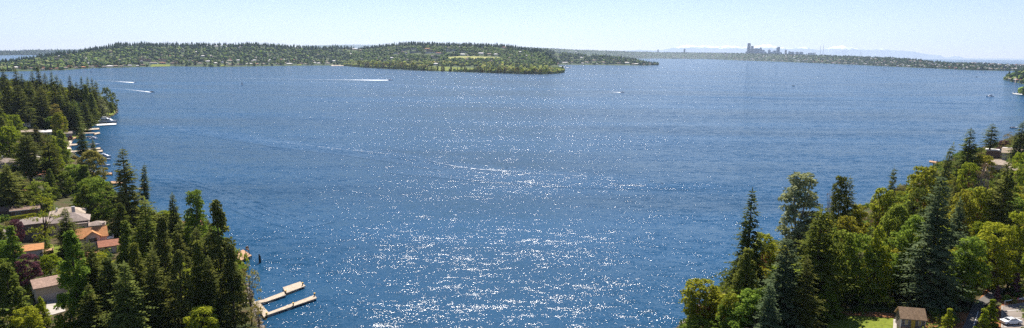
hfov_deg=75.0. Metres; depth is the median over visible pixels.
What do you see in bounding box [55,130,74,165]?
cedar tree
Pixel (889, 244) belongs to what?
broadleaf tree
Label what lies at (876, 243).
broadleaf tree
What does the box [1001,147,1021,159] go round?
house
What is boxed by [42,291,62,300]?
garage door
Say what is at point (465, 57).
meadow
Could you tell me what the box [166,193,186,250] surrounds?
spruce tree
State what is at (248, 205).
ripple train
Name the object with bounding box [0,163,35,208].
fir tree
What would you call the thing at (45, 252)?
undergrowth
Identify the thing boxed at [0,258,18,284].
broadleaf tree
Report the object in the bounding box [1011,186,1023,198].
broadleaf tree
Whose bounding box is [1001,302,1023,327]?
parking lot
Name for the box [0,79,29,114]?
fir tree
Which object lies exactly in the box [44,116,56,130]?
broadleaf tree
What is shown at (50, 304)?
driveway
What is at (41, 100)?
fir tree
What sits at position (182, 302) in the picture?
cedar tree
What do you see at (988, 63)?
forest
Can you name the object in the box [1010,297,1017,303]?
shrub
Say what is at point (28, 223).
house
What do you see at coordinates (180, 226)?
fir tree
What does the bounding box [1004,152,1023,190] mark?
broadleaf tree
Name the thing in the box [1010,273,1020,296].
columnar tree
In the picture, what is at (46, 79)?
fir tree
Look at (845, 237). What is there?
broadleaf tree
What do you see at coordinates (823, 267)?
fir tree
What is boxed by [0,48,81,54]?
forest
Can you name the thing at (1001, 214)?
spruce tree
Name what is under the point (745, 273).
cedar tree
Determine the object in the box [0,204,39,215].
house
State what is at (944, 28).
sky
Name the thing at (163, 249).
cedar tree
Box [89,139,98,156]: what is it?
fir tree
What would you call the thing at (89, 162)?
broadleaf tree
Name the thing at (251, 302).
young tree
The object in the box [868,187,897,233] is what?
madrona tree
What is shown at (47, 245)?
broadleaf tree
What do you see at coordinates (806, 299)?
fir tree
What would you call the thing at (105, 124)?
dock
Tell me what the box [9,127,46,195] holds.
fir tree
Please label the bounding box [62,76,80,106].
fir tree
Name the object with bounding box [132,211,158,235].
fir tree
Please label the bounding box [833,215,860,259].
madrona tree
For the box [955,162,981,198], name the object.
madrona tree
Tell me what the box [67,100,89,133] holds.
fir tree
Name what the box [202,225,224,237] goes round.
broadleaf tree
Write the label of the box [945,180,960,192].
madrona tree
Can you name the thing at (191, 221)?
poplar tree
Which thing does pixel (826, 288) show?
broadleaf tree
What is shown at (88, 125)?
fir tree
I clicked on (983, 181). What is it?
bare tree
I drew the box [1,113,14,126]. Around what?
broadleaf tree
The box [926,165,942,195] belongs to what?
spruce tree
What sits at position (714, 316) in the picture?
madrona tree
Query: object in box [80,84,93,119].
cedar tree
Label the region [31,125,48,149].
fir tree
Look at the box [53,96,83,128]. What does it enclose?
fir tree
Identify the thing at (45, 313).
broadleaf tree
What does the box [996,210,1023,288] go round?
broadleaf tree
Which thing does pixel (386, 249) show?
water
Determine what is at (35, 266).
broadleaf tree
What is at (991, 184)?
broadleaf tree
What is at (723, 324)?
broadleaf tree
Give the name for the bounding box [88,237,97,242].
window
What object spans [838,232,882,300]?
broadleaf tree
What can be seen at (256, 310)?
shore stones
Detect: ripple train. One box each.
[118,119,650,184]
[134,169,335,230]
[180,80,503,87]
[391,168,728,190]
[571,93,1019,106]
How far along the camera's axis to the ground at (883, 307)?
173.62 m
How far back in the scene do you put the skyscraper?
14742.91 m
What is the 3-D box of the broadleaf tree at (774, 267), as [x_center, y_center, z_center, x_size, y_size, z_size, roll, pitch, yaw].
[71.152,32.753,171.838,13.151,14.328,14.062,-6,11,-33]
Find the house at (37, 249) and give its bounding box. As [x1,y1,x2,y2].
[16,243,53,258]
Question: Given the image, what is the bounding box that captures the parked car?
[999,316,1022,324]
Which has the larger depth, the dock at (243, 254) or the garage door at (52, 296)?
the dock at (243, 254)
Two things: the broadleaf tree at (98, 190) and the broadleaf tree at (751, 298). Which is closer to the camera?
the broadleaf tree at (751, 298)
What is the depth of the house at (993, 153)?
444.01 m
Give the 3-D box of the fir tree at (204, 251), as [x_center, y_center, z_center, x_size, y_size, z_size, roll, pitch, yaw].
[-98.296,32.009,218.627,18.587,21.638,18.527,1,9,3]
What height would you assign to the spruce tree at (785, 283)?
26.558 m
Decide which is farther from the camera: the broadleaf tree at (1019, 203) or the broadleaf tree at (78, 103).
the broadleaf tree at (78, 103)
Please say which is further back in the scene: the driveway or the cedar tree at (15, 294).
the driveway
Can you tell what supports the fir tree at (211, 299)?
on the ground at (63, 201)
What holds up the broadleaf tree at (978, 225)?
on the ground at (883, 307)
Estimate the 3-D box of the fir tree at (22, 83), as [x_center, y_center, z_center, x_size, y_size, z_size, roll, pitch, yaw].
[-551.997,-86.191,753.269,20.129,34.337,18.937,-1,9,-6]
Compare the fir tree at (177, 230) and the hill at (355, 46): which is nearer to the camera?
the fir tree at (177, 230)
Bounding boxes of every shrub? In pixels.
[235,248,249,268]
[1002,295,1010,302]
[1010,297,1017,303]
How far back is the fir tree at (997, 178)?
306.68 m
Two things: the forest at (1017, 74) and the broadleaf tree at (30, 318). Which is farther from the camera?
the forest at (1017, 74)
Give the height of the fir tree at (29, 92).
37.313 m
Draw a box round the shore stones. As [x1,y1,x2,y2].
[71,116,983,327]
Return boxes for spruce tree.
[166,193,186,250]
[744,238,816,327]
[750,282,782,327]
[892,176,982,321]
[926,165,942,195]
[944,197,968,248]
[965,156,1023,259]
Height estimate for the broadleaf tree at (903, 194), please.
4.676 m
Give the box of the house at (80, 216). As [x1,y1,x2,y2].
[48,206,105,235]
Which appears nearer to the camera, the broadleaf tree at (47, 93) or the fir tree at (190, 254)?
the fir tree at (190, 254)
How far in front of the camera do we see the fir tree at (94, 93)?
762.22 m
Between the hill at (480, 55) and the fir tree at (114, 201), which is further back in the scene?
the hill at (480, 55)
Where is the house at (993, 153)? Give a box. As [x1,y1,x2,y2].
[985,147,1008,157]
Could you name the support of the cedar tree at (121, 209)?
on the ground at (63, 201)
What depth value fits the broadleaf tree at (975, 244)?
167.98 m
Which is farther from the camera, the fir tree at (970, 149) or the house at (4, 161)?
the house at (4, 161)
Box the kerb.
[1001,305,1002,327]
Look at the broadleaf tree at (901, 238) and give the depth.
176.92 m
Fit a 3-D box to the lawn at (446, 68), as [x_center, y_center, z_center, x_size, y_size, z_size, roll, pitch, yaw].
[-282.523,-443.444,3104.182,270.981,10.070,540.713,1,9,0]
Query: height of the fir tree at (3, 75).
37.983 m
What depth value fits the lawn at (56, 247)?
252.38 m
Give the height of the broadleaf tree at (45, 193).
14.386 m
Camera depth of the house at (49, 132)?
585.39 m
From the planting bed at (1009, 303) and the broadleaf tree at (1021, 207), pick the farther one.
the broadleaf tree at (1021, 207)
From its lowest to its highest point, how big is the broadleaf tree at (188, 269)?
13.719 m
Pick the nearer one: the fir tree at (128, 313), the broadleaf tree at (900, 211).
the fir tree at (128, 313)
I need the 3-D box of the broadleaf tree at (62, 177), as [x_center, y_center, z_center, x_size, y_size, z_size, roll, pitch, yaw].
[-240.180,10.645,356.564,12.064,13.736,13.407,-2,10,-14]
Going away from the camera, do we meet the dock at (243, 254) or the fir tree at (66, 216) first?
the fir tree at (66, 216)
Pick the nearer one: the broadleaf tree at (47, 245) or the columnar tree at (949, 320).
the columnar tree at (949, 320)
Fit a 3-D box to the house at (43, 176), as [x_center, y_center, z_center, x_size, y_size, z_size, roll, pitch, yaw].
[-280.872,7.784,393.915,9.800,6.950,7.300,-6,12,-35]
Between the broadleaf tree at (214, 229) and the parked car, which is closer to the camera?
the parked car
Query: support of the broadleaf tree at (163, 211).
on the ground at (63, 201)
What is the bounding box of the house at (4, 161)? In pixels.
[0,156,18,167]
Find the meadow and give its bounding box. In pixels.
[448,56,499,59]
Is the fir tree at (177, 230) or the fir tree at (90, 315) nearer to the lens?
the fir tree at (90, 315)
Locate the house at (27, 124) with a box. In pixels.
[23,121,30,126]
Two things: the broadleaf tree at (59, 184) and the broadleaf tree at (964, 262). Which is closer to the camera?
the broadleaf tree at (964, 262)
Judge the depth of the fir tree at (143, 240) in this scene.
213.54 m
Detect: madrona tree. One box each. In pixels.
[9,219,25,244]
[678,278,724,327]
[702,303,722,323]
[715,293,738,327]
[754,232,777,273]
[755,268,770,285]
[763,243,794,272]
[803,211,833,237]
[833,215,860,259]
[852,203,869,240]
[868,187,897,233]
[889,248,902,271]
[906,165,938,215]
[943,249,961,280]
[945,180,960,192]
[945,189,977,233]
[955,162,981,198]
[966,186,995,235]
[974,154,996,181]
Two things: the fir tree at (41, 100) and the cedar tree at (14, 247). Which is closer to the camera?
the cedar tree at (14, 247)
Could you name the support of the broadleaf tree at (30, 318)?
on the ground at (63, 201)
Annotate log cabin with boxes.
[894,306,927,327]
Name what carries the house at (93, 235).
on the ground at (63, 201)
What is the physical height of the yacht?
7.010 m
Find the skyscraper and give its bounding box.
[747,43,750,52]
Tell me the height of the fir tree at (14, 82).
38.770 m
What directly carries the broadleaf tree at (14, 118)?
on the ground at (63, 201)
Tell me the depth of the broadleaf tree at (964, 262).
167.26 m
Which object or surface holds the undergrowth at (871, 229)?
on the ground at (883, 307)
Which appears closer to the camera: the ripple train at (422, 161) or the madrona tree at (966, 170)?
the madrona tree at (966, 170)
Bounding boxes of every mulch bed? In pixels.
[840,311,893,317]
[925,288,993,327]
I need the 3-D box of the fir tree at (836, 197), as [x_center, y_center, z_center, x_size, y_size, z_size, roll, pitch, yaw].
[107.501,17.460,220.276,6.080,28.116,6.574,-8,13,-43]
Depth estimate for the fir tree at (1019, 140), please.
415.32 m
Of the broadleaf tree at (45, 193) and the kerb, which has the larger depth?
the broadleaf tree at (45, 193)
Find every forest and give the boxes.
[0,41,369,70]
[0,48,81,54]
[343,41,564,73]
[520,47,1023,70]
[536,47,658,64]
[948,62,1023,65]
[1004,69,1023,82]
[1018,87,1023,94]
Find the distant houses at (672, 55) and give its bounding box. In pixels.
[13,45,1023,69]
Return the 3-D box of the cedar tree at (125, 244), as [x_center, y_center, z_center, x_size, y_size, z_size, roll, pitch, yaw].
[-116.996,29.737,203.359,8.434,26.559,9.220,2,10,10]
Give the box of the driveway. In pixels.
[46,300,64,314]
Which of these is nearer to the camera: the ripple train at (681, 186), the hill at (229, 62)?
the ripple train at (681, 186)
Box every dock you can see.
[94,123,115,125]
[237,250,251,261]
[244,282,316,317]
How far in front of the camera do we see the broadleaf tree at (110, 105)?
811.85 m
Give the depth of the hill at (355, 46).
33903.04 m
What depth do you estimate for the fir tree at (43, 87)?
697.82 m
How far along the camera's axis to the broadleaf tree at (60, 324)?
169.58 m
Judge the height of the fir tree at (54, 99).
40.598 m
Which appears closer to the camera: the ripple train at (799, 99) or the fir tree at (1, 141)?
the fir tree at (1, 141)
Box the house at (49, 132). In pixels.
[38,130,51,134]
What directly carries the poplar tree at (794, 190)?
on the ground at (883, 307)
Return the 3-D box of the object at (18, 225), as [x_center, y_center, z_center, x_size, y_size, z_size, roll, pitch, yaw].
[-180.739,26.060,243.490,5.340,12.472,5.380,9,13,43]
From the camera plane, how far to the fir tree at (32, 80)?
795.07 m
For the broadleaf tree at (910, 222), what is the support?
on the ground at (883, 307)
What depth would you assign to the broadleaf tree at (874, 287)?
173.17 m
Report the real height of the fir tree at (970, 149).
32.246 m
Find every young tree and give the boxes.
[24,194,60,245]
[239,263,262,324]
[248,301,267,327]
[1000,132,1013,147]
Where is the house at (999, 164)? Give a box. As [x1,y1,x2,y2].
[986,159,1008,173]
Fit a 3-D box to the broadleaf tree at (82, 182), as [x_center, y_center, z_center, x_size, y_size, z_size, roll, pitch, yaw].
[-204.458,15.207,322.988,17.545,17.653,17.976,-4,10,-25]
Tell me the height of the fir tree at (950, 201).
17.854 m
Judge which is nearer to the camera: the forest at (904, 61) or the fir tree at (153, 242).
the fir tree at (153, 242)
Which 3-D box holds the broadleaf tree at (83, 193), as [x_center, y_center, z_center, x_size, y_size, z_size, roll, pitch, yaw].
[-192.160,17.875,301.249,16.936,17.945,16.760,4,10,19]
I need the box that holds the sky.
[0,0,1023,59]
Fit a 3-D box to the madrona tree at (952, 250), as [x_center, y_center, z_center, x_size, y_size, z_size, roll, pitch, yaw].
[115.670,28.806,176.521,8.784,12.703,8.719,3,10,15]
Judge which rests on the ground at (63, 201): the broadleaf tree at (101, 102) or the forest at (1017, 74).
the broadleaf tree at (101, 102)
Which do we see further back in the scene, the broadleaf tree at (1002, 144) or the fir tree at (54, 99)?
the fir tree at (54, 99)
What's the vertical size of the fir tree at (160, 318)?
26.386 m
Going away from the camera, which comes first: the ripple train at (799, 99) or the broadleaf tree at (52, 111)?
the broadleaf tree at (52, 111)
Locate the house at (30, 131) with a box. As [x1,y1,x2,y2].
[21,129,33,135]
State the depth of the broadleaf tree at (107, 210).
296.70 m
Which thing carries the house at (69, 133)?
on the ground at (63, 201)
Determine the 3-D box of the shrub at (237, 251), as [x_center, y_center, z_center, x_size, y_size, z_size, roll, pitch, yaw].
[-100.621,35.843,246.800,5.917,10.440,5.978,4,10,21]
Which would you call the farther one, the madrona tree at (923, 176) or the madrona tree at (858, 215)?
the madrona tree at (923, 176)
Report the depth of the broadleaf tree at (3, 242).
211.43 m
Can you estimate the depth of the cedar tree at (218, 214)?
193.82 m
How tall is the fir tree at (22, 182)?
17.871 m
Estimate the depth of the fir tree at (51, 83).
731.60 m
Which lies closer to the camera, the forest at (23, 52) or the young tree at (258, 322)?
the young tree at (258, 322)
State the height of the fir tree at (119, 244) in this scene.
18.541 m
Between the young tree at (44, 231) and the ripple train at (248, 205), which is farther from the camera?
the ripple train at (248, 205)
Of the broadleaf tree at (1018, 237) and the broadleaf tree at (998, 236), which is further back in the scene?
the broadleaf tree at (998, 236)
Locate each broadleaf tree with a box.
[0,126,22,157]
[0,239,13,267]
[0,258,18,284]
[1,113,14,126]
[6,114,24,129]
[8,306,45,327]
[14,253,43,289]
[18,181,56,209]
[26,184,42,199]
[34,296,51,325]
[38,254,65,277]
[40,238,50,248]
[42,175,61,195]
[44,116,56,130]
[46,91,56,110]
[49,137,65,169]
[50,104,63,129]
[50,112,68,136]
[53,316,72,327]
[55,171,74,195]
[62,164,79,190]
[69,184,104,221]
[70,102,83,115]
[70,177,107,206]
[75,150,109,179]
[79,182,104,206]
[80,177,117,221]
[85,252,115,279]
[97,99,109,117]
[102,87,114,113]
[108,92,118,110]
[151,210,174,216]
[167,262,192,295]
[182,304,219,327]
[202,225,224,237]
[685,315,719,327]
[710,304,738,327]
[725,288,775,327]
[738,286,766,327]
[758,264,814,295]
[811,282,843,320]
[828,227,860,299]
[831,257,843,299]
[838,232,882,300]
[855,250,890,301]
[857,224,892,298]
[878,203,911,257]
[880,235,899,256]
[882,231,918,295]
[888,254,915,295]
[892,215,929,282]
[895,191,906,195]
[895,197,917,214]
[906,187,929,223]
[943,257,975,303]
[949,236,992,301]
[964,188,992,215]
[964,213,979,236]
[966,221,992,264]
[973,179,997,189]
[975,221,1021,290]
[993,229,1015,262]
[996,140,1008,148]
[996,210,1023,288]
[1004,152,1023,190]
[1004,193,1023,213]
[1008,197,1023,224]
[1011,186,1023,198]
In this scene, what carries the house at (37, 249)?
on the ground at (63, 201)
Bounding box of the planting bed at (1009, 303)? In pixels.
[978,292,1023,327]
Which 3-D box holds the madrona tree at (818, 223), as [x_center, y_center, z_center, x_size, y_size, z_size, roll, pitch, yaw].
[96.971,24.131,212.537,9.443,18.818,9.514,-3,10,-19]
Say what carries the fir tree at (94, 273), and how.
on the ground at (63, 201)
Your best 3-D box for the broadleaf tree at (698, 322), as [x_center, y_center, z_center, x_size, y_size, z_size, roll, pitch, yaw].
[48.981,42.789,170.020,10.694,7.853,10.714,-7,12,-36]
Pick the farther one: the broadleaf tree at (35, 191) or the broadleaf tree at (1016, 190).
the broadleaf tree at (35, 191)
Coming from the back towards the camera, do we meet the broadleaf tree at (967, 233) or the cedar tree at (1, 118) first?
the cedar tree at (1, 118)
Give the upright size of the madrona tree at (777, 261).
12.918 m
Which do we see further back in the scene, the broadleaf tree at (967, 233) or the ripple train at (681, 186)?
the ripple train at (681, 186)
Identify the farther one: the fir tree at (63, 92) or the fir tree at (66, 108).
the fir tree at (63, 92)
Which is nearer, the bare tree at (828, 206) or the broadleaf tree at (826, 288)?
the broadleaf tree at (826, 288)
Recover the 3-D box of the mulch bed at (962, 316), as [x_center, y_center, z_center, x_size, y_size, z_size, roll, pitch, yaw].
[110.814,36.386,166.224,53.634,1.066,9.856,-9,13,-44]
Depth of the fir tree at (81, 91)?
743.43 m
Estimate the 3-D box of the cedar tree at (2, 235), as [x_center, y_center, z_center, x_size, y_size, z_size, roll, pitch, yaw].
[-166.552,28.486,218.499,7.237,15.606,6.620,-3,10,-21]
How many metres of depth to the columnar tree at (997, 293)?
162.97 m
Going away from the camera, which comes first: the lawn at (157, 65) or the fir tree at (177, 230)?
the fir tree at (177, 230)
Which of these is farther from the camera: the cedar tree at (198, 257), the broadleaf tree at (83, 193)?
the broadleaf tree at (83, 193)
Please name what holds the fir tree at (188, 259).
on the ground at (63, 201)
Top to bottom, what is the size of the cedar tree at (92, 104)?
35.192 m
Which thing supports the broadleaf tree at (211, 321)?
on the ground at (63, 201)
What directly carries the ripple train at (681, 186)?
on the water
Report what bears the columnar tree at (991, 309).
on the planting bed at (1009, 303)
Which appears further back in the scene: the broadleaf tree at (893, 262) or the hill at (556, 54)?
the hill at (556, 54)
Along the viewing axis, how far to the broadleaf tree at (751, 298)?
158.07 m
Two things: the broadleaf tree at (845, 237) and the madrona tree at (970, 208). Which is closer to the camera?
the broadleaf tree at (845, 237)
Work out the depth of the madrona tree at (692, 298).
172.54 m
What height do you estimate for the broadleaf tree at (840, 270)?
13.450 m
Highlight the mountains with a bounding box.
[623,44,1023,59]
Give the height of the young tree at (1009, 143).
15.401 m
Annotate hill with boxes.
[1,45,355,71]
[307,45,384,48]
[350,44,560,73]
[523,47,1012,70]
[544,51,650,64]
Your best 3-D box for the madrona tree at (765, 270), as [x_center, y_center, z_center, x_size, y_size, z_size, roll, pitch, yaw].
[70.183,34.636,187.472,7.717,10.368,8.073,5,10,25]
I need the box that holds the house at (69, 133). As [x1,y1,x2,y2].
[64,131,72,136]
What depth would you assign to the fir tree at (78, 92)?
742.90 m
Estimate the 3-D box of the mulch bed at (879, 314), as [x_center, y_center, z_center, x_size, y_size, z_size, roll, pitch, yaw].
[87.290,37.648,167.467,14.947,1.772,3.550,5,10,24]
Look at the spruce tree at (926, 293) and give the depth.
164.97 m
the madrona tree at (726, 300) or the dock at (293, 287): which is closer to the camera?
the madrona tree at (726, 300)
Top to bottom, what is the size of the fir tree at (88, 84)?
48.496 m
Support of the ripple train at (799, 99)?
on the water
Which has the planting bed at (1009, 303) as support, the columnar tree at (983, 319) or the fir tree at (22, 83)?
the columnar tree at (983, 319)
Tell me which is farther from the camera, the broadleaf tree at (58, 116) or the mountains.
the mountains
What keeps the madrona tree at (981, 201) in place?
on the ground at (883, 307)
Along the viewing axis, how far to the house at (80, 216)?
277.04 m
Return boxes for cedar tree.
[0,116,10,138]
[0,225,29,280]
[0,228,6,243]
[0,262,35,327]
[44,169,61,199]
[53,230,105,327]
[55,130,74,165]
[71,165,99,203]
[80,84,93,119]
[87,93,101,123]
[94,257,124,327]
[110,202,131,238]
[114,220,141,285]
[126,243,154,319]
[152,215,182,313]
[166,249,201,327]
[187,240,213,315]
[203,199,244,321]
[217,244,249,327]
[729,247,759,327]
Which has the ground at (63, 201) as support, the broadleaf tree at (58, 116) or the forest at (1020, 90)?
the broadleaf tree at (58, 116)
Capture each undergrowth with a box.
[0,100,240,327]
[677,138,1023,327]
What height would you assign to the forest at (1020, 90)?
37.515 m
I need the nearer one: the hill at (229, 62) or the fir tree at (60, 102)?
the fir tree at (60, 102)
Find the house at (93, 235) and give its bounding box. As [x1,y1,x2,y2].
[75,223,113,249]
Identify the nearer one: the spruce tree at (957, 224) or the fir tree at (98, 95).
the spruce tree at (957, 224)
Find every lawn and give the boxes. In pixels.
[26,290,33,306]
[50,244,61,257]
[150,64,170,66]
[429,66,472,70]
[827,315,893,327]
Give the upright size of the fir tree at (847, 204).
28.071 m
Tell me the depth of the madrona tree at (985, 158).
315.68 m
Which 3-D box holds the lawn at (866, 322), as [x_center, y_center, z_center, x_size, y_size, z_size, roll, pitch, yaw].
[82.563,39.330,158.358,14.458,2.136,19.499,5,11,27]
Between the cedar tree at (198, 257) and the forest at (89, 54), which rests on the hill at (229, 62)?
the forest at (89, 54)
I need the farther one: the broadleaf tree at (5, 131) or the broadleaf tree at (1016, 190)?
the broadleaf tree at (5, 131)
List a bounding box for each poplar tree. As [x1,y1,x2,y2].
[182,189,208,250]
[775,172,822,264]
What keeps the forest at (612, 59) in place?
on the hill at (556, 54)
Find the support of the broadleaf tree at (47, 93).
on the ground at (63, 201)
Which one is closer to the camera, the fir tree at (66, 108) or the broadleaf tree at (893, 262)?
the broadleaf tree at (893, 262)
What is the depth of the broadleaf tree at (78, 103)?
722.20 m
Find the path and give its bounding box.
[963,288,1005,327]
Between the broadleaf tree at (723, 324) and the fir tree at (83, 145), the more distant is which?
the fir tree at (83, 145)
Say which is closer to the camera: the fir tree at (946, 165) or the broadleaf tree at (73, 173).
the fir tree at (946, 165)
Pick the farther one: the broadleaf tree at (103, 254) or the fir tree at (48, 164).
the fir tree at (48, 164)
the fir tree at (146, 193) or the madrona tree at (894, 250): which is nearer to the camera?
the madrona tree at (894, 250)
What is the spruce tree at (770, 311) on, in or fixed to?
on the ground at (883, 307)
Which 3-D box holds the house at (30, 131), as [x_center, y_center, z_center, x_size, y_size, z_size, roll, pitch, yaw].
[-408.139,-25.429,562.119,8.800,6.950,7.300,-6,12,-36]
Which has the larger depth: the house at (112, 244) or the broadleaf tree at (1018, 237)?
the house at (112, 244)
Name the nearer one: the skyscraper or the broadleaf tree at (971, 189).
the broadleaf tree at (971, 189)
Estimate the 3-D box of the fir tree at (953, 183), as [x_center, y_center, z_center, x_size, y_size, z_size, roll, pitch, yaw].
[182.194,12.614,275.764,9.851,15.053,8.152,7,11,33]
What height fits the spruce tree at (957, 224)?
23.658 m
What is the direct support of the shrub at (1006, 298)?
on the planting bed at (1009, 303)
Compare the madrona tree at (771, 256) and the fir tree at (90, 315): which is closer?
the fir tree at (90, 315)
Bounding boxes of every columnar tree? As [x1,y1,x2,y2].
[939,308,954,327]
[973,308,991,327]
[979,299,998,327]
[994,285,1000,312]
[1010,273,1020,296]
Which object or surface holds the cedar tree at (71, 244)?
on the ground at (63, 201)
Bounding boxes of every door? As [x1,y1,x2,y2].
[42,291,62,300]
[911,320,914,327]
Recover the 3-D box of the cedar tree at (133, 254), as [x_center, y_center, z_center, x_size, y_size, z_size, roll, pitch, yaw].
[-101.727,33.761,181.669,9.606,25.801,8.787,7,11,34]
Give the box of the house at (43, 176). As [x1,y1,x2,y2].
[27,171,44,179]
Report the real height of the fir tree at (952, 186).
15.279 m
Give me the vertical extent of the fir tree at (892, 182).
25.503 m
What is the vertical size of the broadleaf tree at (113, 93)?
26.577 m
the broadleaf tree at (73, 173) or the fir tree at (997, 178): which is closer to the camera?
the fir tree at (997, 178)
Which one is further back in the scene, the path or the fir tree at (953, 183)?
the fir tree at (953, 183)
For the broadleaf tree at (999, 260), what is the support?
on the ground at (883, 307)
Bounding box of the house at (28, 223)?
[14,217,49,240]
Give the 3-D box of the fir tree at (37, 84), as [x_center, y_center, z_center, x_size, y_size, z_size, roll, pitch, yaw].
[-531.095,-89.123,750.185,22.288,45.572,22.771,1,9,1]
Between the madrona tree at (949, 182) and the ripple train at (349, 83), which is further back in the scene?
the ripple train at (349, 83)
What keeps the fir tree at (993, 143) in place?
on the ground at (883, 307)
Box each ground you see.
[0,105,257,327]
[676,135,1023,327]
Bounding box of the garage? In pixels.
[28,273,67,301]
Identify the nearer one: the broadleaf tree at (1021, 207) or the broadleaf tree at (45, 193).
the broadleaf tree at (1021, 207)
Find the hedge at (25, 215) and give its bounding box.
[1,213,36,220]
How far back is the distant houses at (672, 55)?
5628.81 m
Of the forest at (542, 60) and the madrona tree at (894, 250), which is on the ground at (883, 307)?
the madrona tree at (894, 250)
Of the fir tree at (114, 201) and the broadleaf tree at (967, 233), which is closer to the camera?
the broadleaf tree at (967, 233)
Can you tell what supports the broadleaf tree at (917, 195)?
on the ground at (883, 307)
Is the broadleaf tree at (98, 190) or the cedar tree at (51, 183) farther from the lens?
the cedar tree at (51, 183)
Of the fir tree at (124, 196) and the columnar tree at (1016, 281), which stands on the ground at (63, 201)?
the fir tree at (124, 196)
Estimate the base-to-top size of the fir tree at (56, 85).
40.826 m
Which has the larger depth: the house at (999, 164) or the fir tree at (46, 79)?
the fir tree at (46, 79)
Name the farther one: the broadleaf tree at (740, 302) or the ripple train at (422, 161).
the ripple train at (422, 161)
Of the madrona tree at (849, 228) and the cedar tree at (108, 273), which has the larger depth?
the madrona tree at (849, 228)
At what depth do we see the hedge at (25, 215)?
296.54 m
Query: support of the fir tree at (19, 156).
on the ground at (63, 201)
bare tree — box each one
[826,193,833,230]
[971,163,992,189]
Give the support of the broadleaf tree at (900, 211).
on the ground at (883, 307)
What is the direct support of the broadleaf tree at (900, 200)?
on the ground at (883, 307)
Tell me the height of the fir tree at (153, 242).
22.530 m
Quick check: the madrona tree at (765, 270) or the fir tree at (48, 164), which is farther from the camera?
the fir tree at (48, 164)
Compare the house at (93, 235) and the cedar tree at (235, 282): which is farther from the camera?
the house at (93, 235)
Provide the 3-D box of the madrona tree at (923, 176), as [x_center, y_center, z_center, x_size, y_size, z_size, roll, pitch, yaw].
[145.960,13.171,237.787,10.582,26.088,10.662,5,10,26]
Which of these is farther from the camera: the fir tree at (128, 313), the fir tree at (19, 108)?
the fir tree at (19, 108)
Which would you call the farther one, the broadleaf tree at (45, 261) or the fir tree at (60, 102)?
the fir tree at (60, 102)
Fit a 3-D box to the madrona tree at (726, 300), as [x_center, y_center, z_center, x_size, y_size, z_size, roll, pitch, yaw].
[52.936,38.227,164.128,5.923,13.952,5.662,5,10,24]
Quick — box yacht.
[99,118,116,122]
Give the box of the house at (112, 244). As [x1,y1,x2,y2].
[97,238,118,252]
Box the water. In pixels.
[0,55,1023,327]
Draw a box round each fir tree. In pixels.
[0,68,14,93]
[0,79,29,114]
[0,119,17,154]
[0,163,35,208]
[2,85,38,123]
[6,170,44,205]
[7,135,40,173]
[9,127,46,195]
[10,68,25,94]
[17,73,26,93]
[20,81,38,114]
[27,70,35,86]
[30,87,52,126]
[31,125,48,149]
[33,66,42,93]
[33,133,68,177]
[40,72,50,96]
[41,85,48,103]
[46,208,92,258]
[47,85,63,115]
[48,73,55,91]
[51,89,78,122]
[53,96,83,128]
[54,75,64,103]
[58,79,67,101]
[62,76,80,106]
[65,241,116,326]
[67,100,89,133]
[72,129,90,155]
[73,82,83,112]
[73,283,110,327]
[77,100,95,130]
[78,77,89,113]
[86,77,99,113]
[89,78,102,113]
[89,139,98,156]
[92,260,158,327]
[93,80,105,113]
[100,149,160,234]
[104,181,117,206]
[114,228,140,272]
[119,197,176,262]
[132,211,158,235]
[133,239,183,309]
[137,163,152,198]
[138,248,179,327]
[166,216,184,235]
[168,222,189,261]
[170,232,192,280]
[186,227,204,265]
[190,256,234,327]
[200,232,223,290]
[711,187,771,293]
[781,256,828,327]
[791,205,858,324]
[827,175,847,231]
[828,176,860,231]
[885,167,898,201]
[938,143,954,193]
[943,185,956,227]
[944,184,954,207]
[948,128,992,187]
[949,178,958,197]
[977,124,1001,149]
[991,173,1003,189]
[1000,121,1023,159]

